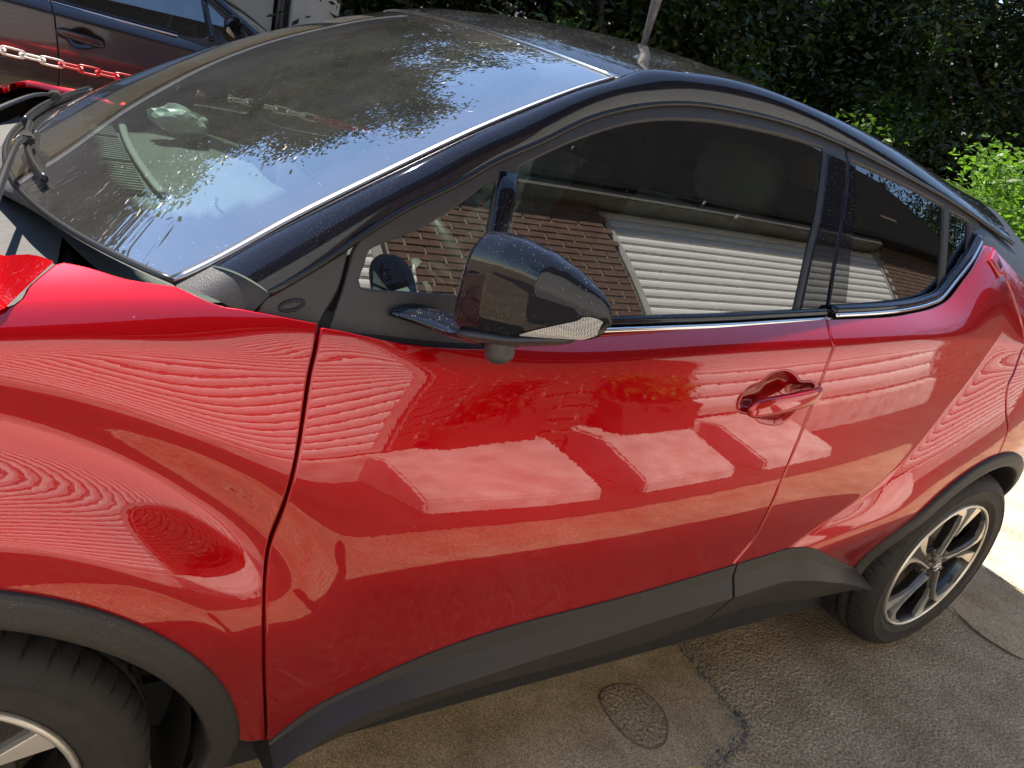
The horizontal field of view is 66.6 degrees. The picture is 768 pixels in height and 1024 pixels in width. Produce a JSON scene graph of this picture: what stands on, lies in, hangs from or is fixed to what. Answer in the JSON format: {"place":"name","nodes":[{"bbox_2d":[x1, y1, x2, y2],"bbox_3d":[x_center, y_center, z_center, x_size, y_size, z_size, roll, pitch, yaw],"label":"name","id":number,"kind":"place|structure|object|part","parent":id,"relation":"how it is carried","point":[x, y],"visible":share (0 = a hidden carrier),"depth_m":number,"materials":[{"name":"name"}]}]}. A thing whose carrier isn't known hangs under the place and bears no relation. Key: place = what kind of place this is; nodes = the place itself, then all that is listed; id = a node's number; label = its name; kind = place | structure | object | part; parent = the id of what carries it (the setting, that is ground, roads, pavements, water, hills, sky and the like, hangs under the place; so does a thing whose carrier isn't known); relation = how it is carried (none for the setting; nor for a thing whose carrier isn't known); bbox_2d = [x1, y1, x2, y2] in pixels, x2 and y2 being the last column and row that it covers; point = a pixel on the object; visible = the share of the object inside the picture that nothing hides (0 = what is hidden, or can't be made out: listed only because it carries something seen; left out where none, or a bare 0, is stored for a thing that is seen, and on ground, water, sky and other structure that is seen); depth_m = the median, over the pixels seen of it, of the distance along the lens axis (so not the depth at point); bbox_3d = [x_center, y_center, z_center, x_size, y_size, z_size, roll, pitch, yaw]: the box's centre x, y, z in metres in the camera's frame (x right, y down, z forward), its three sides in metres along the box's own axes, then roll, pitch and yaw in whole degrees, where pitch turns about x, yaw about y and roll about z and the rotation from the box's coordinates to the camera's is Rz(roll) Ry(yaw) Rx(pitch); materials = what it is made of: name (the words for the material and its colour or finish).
{"place":"outdoors","nodes":[
{"label":"outdoors","id":0,"kind":"place"},
{"bbox_2d":[17,644,743,767],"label":"concrete pavement","id":1,"kind":"structure","parent":0,"point":[563,721],"depth_m":1.94,"materials":[{"name":"grey concrete"}]},
{"bbox_2d":[598,683,668,749],"bbox_3d":[0.330,0.872,2.053,0.171,0.006,0.213,-1,28,-33],"label":"cover plate","id":2,"kind":"object","parent":1,"relation":"on","point":[636,715],"visible":1,"depth_m":2.05,"materials":[{"name":"grey metal"}]},
{"bbox_2d":[404,0,1006,177],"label":"hillside","id":3,"kind":"structure","parent":0,"point":[501,13],"depth_m":19.13,"materials":[{"name":"green plant"}]},
{"bbox_2d":[677,605,1023,767],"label":"ground","id":4,"kind":"structure","parent":0,"point":[817,686],"depth_m":2.36,"materials":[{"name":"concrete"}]},
{"bbox_2d":[0,0,266,90],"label":"dark car","id":5,"kind":"object","parent":4,"relation":"on","point":[130,37],"visible":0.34,"depth_m":4.43,"materials":[{"name":"grey paint"}]},
{"label":"rear door","id":6,"kind":"part","parent":5,"relation":"part of","materials":[{"name":"grey paint"}]},
{"label":"front door","id":7,"kind":"part","parent":5,"relation":"part of","materials":[{"name":"grey paint"}]},
{"bbox_2d":[234,0,339,31],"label":"house wall","id":8,"kind":"structure","parent":4,"relation":"on","point":[258,11],"depth_m":7.20,"materials":[{"name":"concrete"}]},
{"bbox_2d":[266,0,576,28],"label":"broadleaf tree","id":9,"kind":"object","parent":4,"relation":"on","point":[348,7],"visible":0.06,"depth_m":8.65,"materials":[{"name":"green plant"}]},
{"bbox_2d":[0,8,1023,767],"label":"red car","id":10,"kind":"object","parent":4,"relation":"on","point":[358,372],"visible":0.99,"depth_m":1.39,"materials":[{"name":"red paint"}]},
{"bbox_2d":[146,103,208,136],"bbox_3d":[-0.866,-0.688,2.030,0.107,0.075,0.174,37,23,19],"label":"plastic bag","id":11,"kind":"object","parent":10,"relation":"on","point":[178,119],"visible":1,"depth_m":2.00,"materials":[{"name":"white plastic"}]},
{"label":"front door","id":12,"kind":"part","parent":10,"relation":"part of","materials":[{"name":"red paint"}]},
{"bbox_3d":[0.145,0.098,1.573,1.300,1.305,0.332,-1,28,-33],"label":"front door","id":13,"kind":"part","parent":10,"relation":"part of","materials":[{"name":"red paint"}]},
{"bbox_3d":[1.160,0.057,2.226,1.483,1.213,0.348,-1,28,-33],"label":"rear door","id":14,"kind":"part","parent":10,"relation":"part of","materials":[{"name":"red paint"}]},
{"bbox_2d":[508,0,584,27],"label":"bush","id":15,"kind":"object","parent":4,"relation":"on","point":[544,18],"depth_m":7.26,"materials":[{"name":"green plant"}]},
{"bbox_2d":[495,1,734,50],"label":"broadleaf tree","id":16,"kind":"object","parent":4,"relation":"on","point":[556,9],"visible":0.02,"depth_m":16.43,"materials":[{"name":"green plant"}]},
{"bbox_2d":[568,10,665,48],"bbox_3d":[0.873,-3.187,9.231,1.598,2.410,1.798,19,23,10],"label":"bush","id":17,"kind":"object","parent":4,"relation":"on","point":[637,29],"depth_m":8.75,"materials":[{"name":"green plant"}]},
{"bbox_2d":[403,0,882,98],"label":"broadleaf tree","id":18,"kind":"object","parent":4,"relation":"on","point":[677,43],"visible":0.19,"depth_m":9.22,"materials":[{"name":"green plant"}]},
{"bbox_2d":[641,0,661,45],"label":"grey pole","id":19,"kind":"object","parent":4,"relation":"on","point":[654,7],"depth_m":7.79,"materials":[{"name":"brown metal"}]},
{"bbox_2d":[341,0,1023,196],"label":"undergrowth","id":20,"kind":"object","parent":4,"relation":"on","point":[530,6],"visible":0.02,"depth_m":12.18,"materials":[{"name":"green plant"}]},
{"bbox_2d":[673,642,751,767],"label":"loose grit","id":21,"kind":"object","parent":4,"relation":"on","point":[718,762],"visible":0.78,"depth_m":2.08,"materials":[{"name":"grey gravel"}]},
{"bbox_2d":[709,38,806,102],"bbox_3d":[2.659,-3.129,9.808,1.895,2.312,1.958,-1,28,-33],"label":"bush","id":22,"kind":"object","parent":4,"relation":"on","point":[747,72],"visible":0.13,"depth_m":9.48,"materials":[{"name":"green plant"}]},
{"bbox_2d":[605,0,1023,176],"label":"broadleaf tree","id":23,"kind":"object","parent":4,"relation":"on","point":[857,27],"visible":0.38,"depth_m":10.10,"materials":[{"name":"green plant"}]},
{"bbox_2d":[836,104,908,145],"bbox_3d":[3.318,-1.868,7.871,1.316,1.809,1.259,24,24,20],"label":"bush","id":24,"kind":"object","parent":4,"relation":"on","point":[888,140],"visible":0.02,"depth_m":7.62,"materials":[{"name":"green plant"}]},
{"bbox_2d":[755,0,995,109],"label":"broadleaf tree","id":25,"kind":"object","parent":4,"relation":"on","point":[929,28],"depth_m":16.00,"materials":[{"name":"green plant"}]},
{"bbox_2d":[752,0,1023,219],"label":"broadleaf tree","id":26,"kind":"object","parent":4,"relation":"on","point":[1001,113],"visible":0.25,"depth_m":11.25,"materials":[{"name":"green plant"}]},
{"bbox_2d":[837,16,968,173],"bbox_3d":[5.142,-3.296,10.579,1.727,3.186,1.622,14,23,-3],"label":"bush","id":27,"kind":"object","parent":4,"relation":"on","point":[896,107],"visible":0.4,"depth_m":10.33,"materials":[{"name":"green plant"}]},
{"bbox_2d":[901,0,1023,220],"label":"broadleaf tree","id":28,"kind":"object","parent":4,"relation":"on","point":[983,69],"visible":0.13,"depth_m":12.91,"materials":[{"name":"green plant"}]},
{"bbox_2d":[923,1,1023,188],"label":"broadleaf tree","id":29,"kind":"object","parent":4,"relation":"on","point":[978,50],"visible":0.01,"depth_m":19.50,"materials":[{"name":"green plant"}]},
{"bbox_2d":[946,133,1023,243],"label":"bush","id":30,"kind":"object","parent":4,"relation":"on","point":[1006,209],"visible":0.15,"depth_m":6.55,"materials":[{"name":"green plant"}]},
{"bbox_2d":[952,607,1023,659],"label":"ground crack","id":31,"kind":"object","parent":4,"relation":"on","point":[986,638],"visible":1,"depth_m":2.80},
{"bbox_3d":[1.179,-0.653,4.535,0.320,1.200,0.320,-1,28,-33],"label":"chain post","id":32,"kind":"object","parent":4,"relation":"on","visible":0},
{"bbox_2d":[0,45,129,80],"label":"barrier chain","id":33,"kind":"object","parent":32,"relation":"hanging from","point":[43,57],"visible":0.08,"depth_m":2.53,"materials":[{"name":"white plastic"}]},
{"bbox_2d":[947,567,1023,661],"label":"concrete pavement","id":34,"kind":"structure","parent":0,"point":[987,605],"depth_m":2.98,"materials":[{"name":"grey concrete"}]},
{"bbox_2d":[981,472,1023,591],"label":"pale pavement","id":35,"kind":"structure","parent":0,"point":[1004,560],"depth_m":3.54,"materials":[{"name":"concrete"}]}
]}

